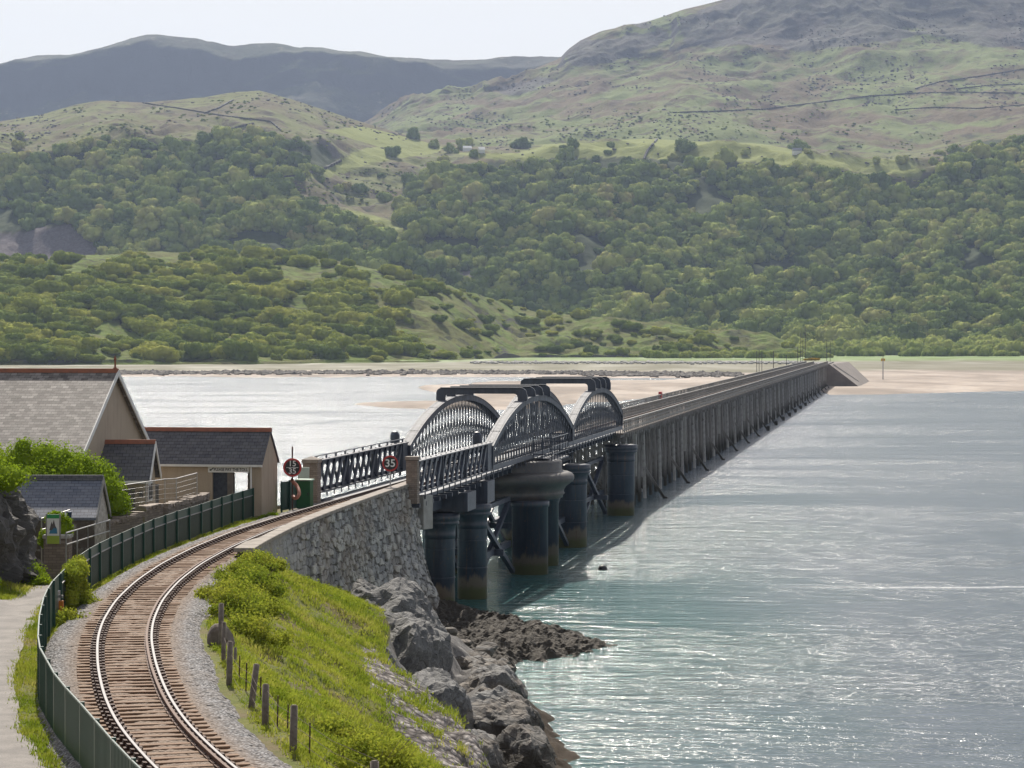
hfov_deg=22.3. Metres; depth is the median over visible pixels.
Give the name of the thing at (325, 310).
windswept tree
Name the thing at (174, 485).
fence
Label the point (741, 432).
fender strut
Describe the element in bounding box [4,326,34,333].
windswept tree
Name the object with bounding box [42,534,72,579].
stone pier
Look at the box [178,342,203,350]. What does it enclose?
windswept tree
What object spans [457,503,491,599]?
iron column
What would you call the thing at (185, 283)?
windswept tree
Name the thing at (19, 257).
windswept tree
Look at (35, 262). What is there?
windswept tree
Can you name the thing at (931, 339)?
willow bush
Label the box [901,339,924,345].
willow bush
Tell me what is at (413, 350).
windswept tree
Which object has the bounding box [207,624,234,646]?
stone block
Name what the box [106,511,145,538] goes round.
stone wall
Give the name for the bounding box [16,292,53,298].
windswept tree
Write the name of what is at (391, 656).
rock outcrop
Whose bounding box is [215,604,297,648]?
bush
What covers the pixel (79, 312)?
windswept tree
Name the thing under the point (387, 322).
windswept tree
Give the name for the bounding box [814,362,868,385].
abutment
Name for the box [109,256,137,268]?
windswept tree
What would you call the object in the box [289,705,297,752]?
fence post
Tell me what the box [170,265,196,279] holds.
windswept tree
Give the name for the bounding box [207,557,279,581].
bush
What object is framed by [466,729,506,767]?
rock outcrop
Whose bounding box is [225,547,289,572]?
bush
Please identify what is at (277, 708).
wire stake
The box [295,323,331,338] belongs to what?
windswept tree
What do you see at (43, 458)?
hedge
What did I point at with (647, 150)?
field wall
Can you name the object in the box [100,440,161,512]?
outbuilding
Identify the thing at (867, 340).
willow bush
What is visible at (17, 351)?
windswept tree
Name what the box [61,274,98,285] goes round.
windswept tree
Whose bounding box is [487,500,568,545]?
cross bracing
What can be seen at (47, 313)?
windswept tree
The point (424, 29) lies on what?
sky
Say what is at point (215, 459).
toll shelter
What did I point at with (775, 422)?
fender strut
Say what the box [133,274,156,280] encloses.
windswept tree
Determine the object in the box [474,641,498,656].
boulder
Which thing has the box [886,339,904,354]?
willow bush
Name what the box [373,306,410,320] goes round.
windswept tree
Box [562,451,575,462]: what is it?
iron column
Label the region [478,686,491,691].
boulder
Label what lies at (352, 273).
windswept tree
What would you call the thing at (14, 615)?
path
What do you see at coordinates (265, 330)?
windswept tree
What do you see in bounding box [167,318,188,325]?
windswept tree
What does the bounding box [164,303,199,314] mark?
windswept tree
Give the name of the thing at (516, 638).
seaweed reef
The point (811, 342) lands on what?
willow bush
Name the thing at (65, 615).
bush
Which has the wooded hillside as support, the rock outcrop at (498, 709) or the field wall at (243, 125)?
the field wall at (243, 125)
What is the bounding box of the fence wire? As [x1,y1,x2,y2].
[224,639,375,767]
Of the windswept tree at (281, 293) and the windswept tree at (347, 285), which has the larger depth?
the windswept tree at (347, 285)
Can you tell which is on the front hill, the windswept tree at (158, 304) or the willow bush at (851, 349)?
the windswept tree at (158, 304)
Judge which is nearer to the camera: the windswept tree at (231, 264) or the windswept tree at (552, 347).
the windswept tree at (552, 347)
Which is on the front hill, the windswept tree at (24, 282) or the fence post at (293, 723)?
the windswept tree at (24, 282)
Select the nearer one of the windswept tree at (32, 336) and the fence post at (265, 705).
the fence post at (265, 705)
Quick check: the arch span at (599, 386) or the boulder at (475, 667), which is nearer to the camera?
the boulder at (475, 667)
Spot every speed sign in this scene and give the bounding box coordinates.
[283,447,301,509]
[382,455,397,486]
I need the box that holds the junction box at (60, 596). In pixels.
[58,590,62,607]
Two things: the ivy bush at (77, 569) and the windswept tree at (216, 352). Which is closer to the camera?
the ivy bush at (77, 569)
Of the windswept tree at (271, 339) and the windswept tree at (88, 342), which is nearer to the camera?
the windswept tree at (88, 342)
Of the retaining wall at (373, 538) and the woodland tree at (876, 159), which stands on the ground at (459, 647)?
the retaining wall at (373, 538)
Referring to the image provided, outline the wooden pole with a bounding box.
[805,326,805,360]
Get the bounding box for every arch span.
[400,384,572,478]
[501,376,622,454]
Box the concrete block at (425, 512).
[418,495,432,529]
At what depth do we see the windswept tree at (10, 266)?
1854.92 m
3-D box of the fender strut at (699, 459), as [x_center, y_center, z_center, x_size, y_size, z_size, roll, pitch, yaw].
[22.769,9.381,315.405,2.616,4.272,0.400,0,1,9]
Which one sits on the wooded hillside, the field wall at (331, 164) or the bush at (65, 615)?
the field wall at (331, 164)
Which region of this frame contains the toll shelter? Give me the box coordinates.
[144,427,279,515]
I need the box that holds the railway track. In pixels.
[77,364,814,767]
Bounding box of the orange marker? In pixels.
[59,601,63,610]
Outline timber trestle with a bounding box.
[548,361,828,512]
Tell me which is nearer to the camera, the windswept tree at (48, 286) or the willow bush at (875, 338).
the windswept tree at (48, 286)
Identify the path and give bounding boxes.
[0,585,48,767]
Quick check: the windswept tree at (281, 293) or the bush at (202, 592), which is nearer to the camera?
the bush at (202, 592)
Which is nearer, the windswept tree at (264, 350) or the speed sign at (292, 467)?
the speed sign at (292, 467)
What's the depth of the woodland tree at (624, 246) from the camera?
2636.51 m
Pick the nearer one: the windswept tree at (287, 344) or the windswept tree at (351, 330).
the windswept tree at (287, 344)
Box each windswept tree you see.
[0,248,795,360]
[0,250,738,362]
[0,252,8,261]
[0,252,803,359]
[0,253,801,360]
[0,255,706,362]
[0,272,13,276]
[0,276,35,286]
[0,283,21,290]
[0,295,19,308]
[0,319,32,332]
[0,341,26,359]
[1,262,25,271]
[1,309,16,312]
[3,304,28,313]
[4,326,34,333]
[4,332,25,340]
[6,285,28,290]
[7,253,37,263]
[10,289,22,295]
[14,264,52,278]
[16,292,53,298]
[23,252,47,260]
[23,348,53,363]
[24,342,52,351]
[25,256,45,266]
[25,279,71,292]
[25,333,45,340]
[32,327,52,337]
[35,304,72,322]
[35,305,59,312]
[37,260,62,269]
[37,338,49,343]
[42,320,71,331]
[47,336,69,341]
[47,345,80,361]
[48,250,73,263]
[49,338,76,346]
[54,290,95,303]
[57,264,71,269]
[59,332,92,338]
[60,302,80,308]
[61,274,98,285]
[61,314,91,325]
[66,324,91,333]
[67,302,86,307]
[67,307,92,317]
[68,315,102,329]
[69,335,99,349]
[73,284,87,291]
[79,354,106,362]
[83,284,127,296]
[89,298,103,307]
[91,309,118,321]
[96,301,119,310]
[97,296,116,301]
[98,280,115,285]
[99,261,133,274]
[99,289,143,305]
[101,340,123,348]
[102,282,130,288]
[106,299,146,318]
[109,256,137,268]
[118,336,146,348]
[119,250,145,257]
[119,305,157,319]
[121,317,132,323]
[121,317,142,327]
[123,286,142,293]
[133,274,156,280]
[135,256,158,264]
[135,285,173,296]
[135,314,163,320]
[138,292,164,307]
[138,317,160,322]
[141,332,160,339]
[151,280,185,290]
[151,300,178,308]
[152,332,185,341]
[155,268,172,275]
[155,275,185,281]
[155,307,183,321]
[156,328,173,335]
[159,341,168,345]
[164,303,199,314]
[166,338,189,349]
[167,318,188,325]
[168,279,191,289]
[169,323,185,333]
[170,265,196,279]
[171,289,182,296]
[171,325,216,342]
[174,349,187,360]
[178,260,217,274]
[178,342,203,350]
[183,341,215,359]
[187,315,213,323]
[189,279,221,291]
[191,299,215,316]
[192,273,210,279]
[194,319,223,332]
[196,299,238,313]
[199,244,222,252]
[199,258,221,265]
[203,282,246,293]
[203,294,225,300]
[205,275,226,284]
[206,252,230,261]
[209,345,229,359]
[212,264,226,275]
[214,248,239,258]
[214,341,243,346]
[215,255,246,271]
[220,317,243,326]
[221,338,258,360]
[223,295,263,305]
[224,325,241,335]
[226,272,249,283]
[226,283,262,295]
[231,280,255,286]
[232,334,254,339]
[236,294,270,311]
[236,320,261,333]
[237,337,267,343]
[238,256,260,262]
[240,245,275,257]
[243,267,283,281]
[244,332,277,345]
[252,342,271,356]
[255,326,273,334]
[258,305,296,322]
[259,285,289,300]
[267,297,282,307]
[267,332,289,339]
[268,345,286,355]
[269,313,296,327]
[275,248,297,256]
[277,340,310,350]
[279,278,306,290]
[283,311,300,317]
[283,348,311,359]
[284,254,318,266]
[284,315,307,324]
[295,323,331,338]
[297,310,321,322]
[298,291,312,295]
[298,341,319,354]
[301,280,311,286]
[305,292,339,309]
[307,339,339,347]
[309,305,356,316]
[310,278,337,288]
[311,287,330,292]
[315,328,336,340]
[316,344,345,359]
[317,291,340,298]
[323,323,345,331]
[323,331,358,350]
[328,301,347,307]
[329,288,340,292]
[334,264,357,274]
[334,292,362,305]
[335,278,358,290]
[335,310,373,323]
[341,268,371,279]
[341,290,370,299]
[343,324,367,336]
[346,278,369,287]
[346,344,375,356]
[348,304,368,310]
[349,285,369,293]
[357,308,376,313]
[364,315,397,331]
[364,324,389,338]
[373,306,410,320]
[375,339,403,354]
[377,264,404,275]
[382,288,414,304]
[386,336,412,342]
[391,285,423,297]
[398,333,420,342]
[398,340,428,356]
[403,279,438,293]
[431,286,442,293]
[434,349,457,357]
[453,318,473,328]
[546,343,564,352]
[583,328,602,336]
[620,320,643,330]
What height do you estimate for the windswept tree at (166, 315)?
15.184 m
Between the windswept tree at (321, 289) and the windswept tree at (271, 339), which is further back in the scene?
the windswept tree at (321, 289)
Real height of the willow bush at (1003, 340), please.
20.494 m
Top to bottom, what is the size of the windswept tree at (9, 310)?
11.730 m
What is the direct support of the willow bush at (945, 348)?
on the sand flats
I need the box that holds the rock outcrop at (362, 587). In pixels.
[350,578,378,600]
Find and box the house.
[0,356,149,462]
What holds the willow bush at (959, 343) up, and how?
on the sand flats
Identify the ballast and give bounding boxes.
[36,557,291,767]
[154,497,342,557]
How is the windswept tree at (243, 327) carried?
on the front hill
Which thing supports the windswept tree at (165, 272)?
on the front hill
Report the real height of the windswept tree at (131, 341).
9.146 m
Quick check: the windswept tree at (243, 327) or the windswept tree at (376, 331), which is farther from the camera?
the windswept tree at (243, 327)
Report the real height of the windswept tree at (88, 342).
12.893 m
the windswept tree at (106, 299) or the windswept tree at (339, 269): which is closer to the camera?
the windswept tree at (106, 299)
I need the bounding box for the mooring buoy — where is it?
[598,565,606,569]
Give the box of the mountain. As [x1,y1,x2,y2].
[364,0,1023,152]
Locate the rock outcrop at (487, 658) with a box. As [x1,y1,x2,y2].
[455,650,497,669]
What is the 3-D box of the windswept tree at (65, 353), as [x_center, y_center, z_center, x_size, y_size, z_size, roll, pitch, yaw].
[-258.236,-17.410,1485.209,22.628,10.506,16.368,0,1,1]
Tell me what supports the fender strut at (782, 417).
attached to the timber trestle
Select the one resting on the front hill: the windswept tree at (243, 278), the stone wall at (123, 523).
the windswept tree at (243, 278)
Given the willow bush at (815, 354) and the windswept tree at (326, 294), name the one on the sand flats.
the willow bush at (815, 354)
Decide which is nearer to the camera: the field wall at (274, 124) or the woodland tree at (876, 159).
the woodland tree at (876, 159)
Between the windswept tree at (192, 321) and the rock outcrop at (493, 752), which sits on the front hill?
the windswept tree at (192, 321)
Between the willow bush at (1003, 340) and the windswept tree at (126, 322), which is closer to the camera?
the windswept tree at (126, 322)
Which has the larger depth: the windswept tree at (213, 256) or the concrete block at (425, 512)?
the windswept tree at (213, 256)
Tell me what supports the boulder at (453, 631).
on the ground at (459, 647)
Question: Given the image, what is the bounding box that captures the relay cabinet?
[295,479,314,507]
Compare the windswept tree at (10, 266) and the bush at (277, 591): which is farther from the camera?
the windswept tree at (10, 266)
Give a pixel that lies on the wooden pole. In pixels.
(805, 343)
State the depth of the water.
171.38 m
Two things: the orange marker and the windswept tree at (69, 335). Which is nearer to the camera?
the orange marker
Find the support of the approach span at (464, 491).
on the ground at (459, 647)
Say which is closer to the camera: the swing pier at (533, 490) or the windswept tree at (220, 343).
the swing pier at (533, 490)
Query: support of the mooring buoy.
on the water
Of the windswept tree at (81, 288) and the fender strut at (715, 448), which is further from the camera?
the windswept tree at (81, 288)
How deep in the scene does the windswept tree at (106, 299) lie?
1712.72 m
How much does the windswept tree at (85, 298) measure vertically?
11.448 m
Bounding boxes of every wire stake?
[245,663,246,691]
[277,695,278,726]
[287,704,288,728]
[309,723,310,752]
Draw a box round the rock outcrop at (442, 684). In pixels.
[411,667,473,729]
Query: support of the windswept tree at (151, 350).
on the front hill
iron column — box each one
[423,511,459,600]
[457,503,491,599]
[498,501,511,546]
[559,463,590,547]
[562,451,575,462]
[604,444,637,515]
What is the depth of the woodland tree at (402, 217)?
2687.94 m
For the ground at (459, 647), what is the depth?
81.12 m
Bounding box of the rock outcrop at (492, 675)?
[459,663,527,698]
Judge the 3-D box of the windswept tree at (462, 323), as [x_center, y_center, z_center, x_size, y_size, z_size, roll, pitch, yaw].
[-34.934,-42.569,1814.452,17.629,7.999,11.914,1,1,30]
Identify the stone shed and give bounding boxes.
[17,475,110,569]
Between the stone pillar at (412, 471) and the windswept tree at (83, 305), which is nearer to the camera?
the stone pillar at (412, 471)
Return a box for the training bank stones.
[119,368,743,377]
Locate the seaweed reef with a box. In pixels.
[436,599,617,668]
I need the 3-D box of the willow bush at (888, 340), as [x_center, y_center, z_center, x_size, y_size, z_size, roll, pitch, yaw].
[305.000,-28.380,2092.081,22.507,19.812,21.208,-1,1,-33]
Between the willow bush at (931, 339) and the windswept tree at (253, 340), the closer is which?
the windswept tree at (253, 340)
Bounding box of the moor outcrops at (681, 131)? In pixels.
[1,13,1023,189]
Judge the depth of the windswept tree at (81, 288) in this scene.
1769.98 m
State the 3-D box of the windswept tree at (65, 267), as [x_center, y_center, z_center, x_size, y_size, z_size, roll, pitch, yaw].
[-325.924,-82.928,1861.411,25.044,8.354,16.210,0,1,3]
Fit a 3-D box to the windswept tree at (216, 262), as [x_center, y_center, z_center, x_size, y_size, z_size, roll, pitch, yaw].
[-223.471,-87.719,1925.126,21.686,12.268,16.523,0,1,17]
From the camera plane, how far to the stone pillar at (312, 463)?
137.10 m
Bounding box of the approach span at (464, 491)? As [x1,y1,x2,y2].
[314,431,494,511]
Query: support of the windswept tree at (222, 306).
on the front hill
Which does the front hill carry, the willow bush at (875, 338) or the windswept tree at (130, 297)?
the windswept tree at (130, 297)
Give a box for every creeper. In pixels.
[0,442,36,496]
[36,509,73,548]
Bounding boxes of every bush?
[21,559,52,585]
[55,606,91,625]
[59,553,92,609]
[76,589,101,607]
[191,572,269,602]
[196,578,290,626]
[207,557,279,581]
[208,563,293,602]
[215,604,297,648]
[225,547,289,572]
[250,549,278,561]
[258,511,279,518]
[304,712,379,743]
[314,721,434,767]
[351,738,432,767]
[642,334,1023,357]
[643,339,1023,357]
[658,339,1005,357]
[787,334,803,343]
[797,338,823,346]
[833,337,849,347]
[854,338,876,344]
[869,335,890,340]
[884,337,900,354]
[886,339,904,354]
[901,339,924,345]
[922,335,939,343]
[954,340,969,346]
[960,339,977,345]
[975,338,1001,346]
[976,334,993,340]
[978,337,1000,346]
[993,336,1008,342]
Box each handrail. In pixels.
[41,509,69,570]
[65,519,109,562]
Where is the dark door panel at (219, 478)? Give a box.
[213,472,226,499]
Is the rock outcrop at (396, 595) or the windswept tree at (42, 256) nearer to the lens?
the rock outcrop at (396, 595)
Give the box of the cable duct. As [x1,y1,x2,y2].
[290,478,300,499]
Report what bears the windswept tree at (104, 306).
on the front hill
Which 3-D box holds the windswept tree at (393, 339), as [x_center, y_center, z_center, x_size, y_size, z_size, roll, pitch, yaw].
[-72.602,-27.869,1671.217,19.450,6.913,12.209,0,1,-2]
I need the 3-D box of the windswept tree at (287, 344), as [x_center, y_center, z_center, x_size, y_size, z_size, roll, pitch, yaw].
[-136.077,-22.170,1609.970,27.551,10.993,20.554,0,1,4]
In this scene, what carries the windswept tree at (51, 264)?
on the front hill
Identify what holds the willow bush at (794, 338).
on the sand flats
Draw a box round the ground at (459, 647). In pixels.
[0,508,579,767]
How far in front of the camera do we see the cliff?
96.64 m
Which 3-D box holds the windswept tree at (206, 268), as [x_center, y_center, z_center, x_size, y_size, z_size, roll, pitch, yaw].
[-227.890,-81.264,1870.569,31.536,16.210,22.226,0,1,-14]
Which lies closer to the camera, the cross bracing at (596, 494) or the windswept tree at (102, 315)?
the cross bracing at (596, 494)
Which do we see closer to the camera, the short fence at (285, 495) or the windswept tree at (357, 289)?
the short fence at (285, 495)
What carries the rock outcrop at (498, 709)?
on the ground at (459, 647)
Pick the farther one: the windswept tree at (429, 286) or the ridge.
the ridge
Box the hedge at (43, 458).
[0,436,133,518]
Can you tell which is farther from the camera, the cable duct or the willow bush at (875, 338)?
the willow bush at (875, 338)
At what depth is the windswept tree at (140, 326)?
1770.73 m
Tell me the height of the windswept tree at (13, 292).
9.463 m
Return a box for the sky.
[0,0,719,62]
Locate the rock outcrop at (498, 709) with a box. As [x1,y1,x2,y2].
[469,685,544,737]
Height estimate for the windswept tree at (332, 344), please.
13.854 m
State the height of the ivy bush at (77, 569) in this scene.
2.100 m
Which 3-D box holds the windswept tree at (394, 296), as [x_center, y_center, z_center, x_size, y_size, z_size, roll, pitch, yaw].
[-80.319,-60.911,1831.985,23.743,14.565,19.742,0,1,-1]
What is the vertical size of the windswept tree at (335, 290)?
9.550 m
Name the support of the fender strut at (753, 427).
attached to the timber trestle
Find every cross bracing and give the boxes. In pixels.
[451,496,514,572]
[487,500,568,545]
[561,456,607,513]
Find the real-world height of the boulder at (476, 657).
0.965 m
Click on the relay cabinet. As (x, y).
(305, 500)
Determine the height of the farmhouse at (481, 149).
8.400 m
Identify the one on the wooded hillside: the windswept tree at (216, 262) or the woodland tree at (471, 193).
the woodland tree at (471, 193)
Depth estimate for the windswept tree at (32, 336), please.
1505.13 m
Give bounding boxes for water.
[122,376,1023,767]
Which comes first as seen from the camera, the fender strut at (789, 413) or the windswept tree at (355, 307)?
the fender strut at (789, 413)
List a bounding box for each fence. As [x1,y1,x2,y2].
[37,488,253,767]
[121,473,196,508]
[280,480,296,512]
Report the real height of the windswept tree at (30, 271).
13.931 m
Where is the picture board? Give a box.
[46,514,60,543]
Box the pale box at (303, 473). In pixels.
[298,467,308,478]
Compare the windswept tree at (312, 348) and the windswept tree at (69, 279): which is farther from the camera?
the windswept tree at (69, 279)
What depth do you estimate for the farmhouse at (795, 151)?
2960.69 m
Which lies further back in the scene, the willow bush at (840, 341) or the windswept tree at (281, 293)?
the willow bush at (840, 341)
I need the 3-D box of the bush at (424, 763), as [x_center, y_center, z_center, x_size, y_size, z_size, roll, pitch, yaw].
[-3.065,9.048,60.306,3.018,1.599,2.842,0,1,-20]
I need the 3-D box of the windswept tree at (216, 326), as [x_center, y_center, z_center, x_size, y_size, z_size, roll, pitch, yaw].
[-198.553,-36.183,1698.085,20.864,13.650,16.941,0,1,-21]
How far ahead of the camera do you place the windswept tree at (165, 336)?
1599.40 m
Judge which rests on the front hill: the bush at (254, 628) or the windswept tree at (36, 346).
the windswept tree at (36, 346)
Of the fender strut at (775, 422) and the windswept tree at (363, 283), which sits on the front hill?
the windswept tree at (363, 283)
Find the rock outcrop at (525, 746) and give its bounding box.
[497,724,557,767]
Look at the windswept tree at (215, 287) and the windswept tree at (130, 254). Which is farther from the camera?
the windswept tree at (130, 254)
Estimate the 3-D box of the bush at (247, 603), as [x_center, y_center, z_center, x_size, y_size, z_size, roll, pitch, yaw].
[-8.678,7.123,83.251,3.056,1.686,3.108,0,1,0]
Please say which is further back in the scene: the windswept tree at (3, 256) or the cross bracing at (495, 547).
the windswept tree at (3, 256)
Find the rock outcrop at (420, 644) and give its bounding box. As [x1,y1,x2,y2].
[382,610,453,676]
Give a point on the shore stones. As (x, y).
(635, 361)
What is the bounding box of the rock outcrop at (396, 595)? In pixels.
[365,577,446,632]
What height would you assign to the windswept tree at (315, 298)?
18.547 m
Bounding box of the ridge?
[0,34,559,121]
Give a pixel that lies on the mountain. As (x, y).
(659, 54)
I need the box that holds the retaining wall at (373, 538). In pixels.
[234,481,439,612]
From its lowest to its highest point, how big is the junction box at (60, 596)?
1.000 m
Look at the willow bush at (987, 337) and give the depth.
2103.71 m
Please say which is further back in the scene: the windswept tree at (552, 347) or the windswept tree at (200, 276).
the windswept tree at (552, 347)
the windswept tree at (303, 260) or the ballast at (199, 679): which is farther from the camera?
the windswept tree at (303, 260)
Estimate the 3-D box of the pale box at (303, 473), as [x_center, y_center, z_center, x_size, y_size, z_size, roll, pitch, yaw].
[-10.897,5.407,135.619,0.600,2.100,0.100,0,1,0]
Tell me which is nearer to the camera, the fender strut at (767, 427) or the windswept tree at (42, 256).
the fender strut at (767, 427)
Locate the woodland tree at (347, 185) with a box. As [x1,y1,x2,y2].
[342,181,351,190]
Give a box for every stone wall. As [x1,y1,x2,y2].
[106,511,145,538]
[135,503,163,522]
[163,492,209,515]
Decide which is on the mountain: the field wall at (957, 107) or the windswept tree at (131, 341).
the field wall at (957, 107)
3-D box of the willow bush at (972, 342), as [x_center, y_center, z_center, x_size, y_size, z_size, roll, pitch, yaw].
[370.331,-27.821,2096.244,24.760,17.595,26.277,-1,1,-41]
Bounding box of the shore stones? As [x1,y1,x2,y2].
[470,360,802,364]
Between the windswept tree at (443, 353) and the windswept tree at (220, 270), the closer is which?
the windswept tree at (443, 353)
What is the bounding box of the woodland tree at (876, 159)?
[872,156,880,162]
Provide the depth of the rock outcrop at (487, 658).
115.07 m
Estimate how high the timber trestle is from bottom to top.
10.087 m
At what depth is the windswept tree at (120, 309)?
1660.70 m
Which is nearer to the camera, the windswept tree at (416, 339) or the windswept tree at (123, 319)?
the windswept tree at (123, 319)
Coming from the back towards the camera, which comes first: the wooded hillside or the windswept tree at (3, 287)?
the wooded hillside
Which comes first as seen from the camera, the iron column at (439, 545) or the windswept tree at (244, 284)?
the iron column at (439, 545)
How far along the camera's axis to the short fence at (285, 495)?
133.24 m
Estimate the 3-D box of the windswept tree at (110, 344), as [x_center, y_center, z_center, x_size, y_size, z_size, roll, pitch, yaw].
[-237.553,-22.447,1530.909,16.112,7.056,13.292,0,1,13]
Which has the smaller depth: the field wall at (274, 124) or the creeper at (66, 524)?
the creeper at (66, 524)
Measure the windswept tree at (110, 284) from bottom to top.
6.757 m
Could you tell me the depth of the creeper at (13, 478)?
96.08 m
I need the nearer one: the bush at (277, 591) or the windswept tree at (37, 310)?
the bush at (277, 591)
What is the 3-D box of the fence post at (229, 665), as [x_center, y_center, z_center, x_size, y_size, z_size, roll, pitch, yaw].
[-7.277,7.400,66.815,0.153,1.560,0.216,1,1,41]
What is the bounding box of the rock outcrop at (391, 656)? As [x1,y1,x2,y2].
[386,647,409,676]
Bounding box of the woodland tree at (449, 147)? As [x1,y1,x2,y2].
[443,142,455,152]
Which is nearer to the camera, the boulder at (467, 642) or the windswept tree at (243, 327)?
the boulder at (467, 642)
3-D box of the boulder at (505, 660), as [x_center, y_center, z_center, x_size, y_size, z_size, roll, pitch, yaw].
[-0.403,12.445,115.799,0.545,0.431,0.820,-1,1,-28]
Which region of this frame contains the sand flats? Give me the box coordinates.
[0,355,1023,409]
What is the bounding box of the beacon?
[881,358,884,379]
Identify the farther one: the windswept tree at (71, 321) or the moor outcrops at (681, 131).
the moor outcrops at (681, 131)
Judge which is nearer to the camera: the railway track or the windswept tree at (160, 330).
the railway track
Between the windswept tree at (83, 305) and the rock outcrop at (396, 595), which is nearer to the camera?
the rock outcrop at (396, 595)
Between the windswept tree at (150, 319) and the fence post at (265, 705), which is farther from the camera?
the windswept tree at (150, 319)
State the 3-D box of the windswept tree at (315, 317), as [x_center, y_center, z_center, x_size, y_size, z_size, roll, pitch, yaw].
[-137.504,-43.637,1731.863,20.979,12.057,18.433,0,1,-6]
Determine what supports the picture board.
on the stone pier at (54, 558)
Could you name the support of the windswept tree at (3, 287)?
on the front hill
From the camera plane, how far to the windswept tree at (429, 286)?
1893.03 m
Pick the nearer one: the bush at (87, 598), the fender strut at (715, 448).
the bush at (87, 598)
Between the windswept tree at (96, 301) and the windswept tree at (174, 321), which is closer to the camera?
the windswept tree at (174, 321)
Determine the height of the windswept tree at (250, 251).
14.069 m
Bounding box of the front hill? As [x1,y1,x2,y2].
[0,251,808,364]
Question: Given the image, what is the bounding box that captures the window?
[147,481,152,501]
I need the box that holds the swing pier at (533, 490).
[421,457,573,574]
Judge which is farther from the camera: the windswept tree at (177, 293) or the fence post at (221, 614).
the windswept tree at (177, 293)
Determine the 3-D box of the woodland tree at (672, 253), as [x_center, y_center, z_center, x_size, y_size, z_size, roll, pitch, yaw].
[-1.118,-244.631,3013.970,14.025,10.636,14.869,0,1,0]
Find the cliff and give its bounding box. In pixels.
[0,489,39,584]
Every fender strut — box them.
[645,467,667,497]
[670,455,689,482]
[691,445,708,470]
[706,436,724,459]
[721,429,738,450]
[735,422,749,442]
[745,417,760,435]
[755,412,769,429]
[765,408,777,424]
[773,405,784,419]
[780,401,790,415]
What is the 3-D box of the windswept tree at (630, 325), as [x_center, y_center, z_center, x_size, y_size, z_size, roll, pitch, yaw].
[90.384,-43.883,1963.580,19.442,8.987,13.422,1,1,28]
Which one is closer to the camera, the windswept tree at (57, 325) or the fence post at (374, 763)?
the fence post at (374, 763)
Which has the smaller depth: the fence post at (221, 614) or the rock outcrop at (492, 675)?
the fence post at (221, 614)
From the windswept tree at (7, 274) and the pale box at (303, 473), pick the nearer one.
the pale box at (303, 473)
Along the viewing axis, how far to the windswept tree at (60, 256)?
1887.54 m
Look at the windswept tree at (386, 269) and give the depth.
1953.27 m
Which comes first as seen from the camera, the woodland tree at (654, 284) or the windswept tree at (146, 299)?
the windswept tree at (146, 299)
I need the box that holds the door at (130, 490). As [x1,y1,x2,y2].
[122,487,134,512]
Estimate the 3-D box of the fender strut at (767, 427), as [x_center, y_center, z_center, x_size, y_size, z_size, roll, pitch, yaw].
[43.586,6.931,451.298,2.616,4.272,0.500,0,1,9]
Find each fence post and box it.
[218,603,223,646]
[221,622,225,662]
[226,641,232,684]
[233,647,236,661]
[248,663,259,707]
[262,684,268,724]
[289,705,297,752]
[370,760,378,767]
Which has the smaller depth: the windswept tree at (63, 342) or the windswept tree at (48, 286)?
the windswept tree at (63, 342)
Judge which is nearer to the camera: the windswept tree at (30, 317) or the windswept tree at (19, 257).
the windswept tree at (30, 317)
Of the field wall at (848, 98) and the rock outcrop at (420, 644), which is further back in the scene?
the field wall at (848, 98)
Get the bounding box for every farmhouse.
[462,146,471,150]
[478,147,484,152]
[792,148,801,154]
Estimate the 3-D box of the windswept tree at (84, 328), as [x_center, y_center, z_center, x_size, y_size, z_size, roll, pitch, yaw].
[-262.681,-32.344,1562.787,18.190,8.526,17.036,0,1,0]
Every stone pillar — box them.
[302,456,321,502]
[405,456,420,503]
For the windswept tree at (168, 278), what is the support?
on the front hill
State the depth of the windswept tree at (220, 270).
1894.36 m
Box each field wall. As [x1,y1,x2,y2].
[142,102,280,130]
[204,99,233,113]
[231,122,253,128]
[284,159,341,177]
[643,138,657,158]
[673,91,1023,112]
[894,104,1023,109]
[915,68,1023,88]
[956,83,1023,88]
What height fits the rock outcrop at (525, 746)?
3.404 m
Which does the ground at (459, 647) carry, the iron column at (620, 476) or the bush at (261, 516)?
the bush at (261, 516)
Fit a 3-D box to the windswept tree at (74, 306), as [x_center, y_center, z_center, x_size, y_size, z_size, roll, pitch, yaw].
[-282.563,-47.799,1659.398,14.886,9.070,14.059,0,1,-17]
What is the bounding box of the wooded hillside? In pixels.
[0,91,1023,303]
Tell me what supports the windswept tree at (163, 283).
on the front hill
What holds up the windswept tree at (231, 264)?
on the front hill
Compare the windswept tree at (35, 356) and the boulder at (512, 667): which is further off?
the windswept tree at (35, 356)
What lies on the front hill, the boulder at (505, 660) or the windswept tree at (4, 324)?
the windswept tree at (4, 324)
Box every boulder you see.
[445,627,457,635]
[461,639,471,646]
[461,655,485,664]
[468,660,484,668]
[471,665,486,671]
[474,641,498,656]
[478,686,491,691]
[497,658,509,664]
[502,662,515,671]

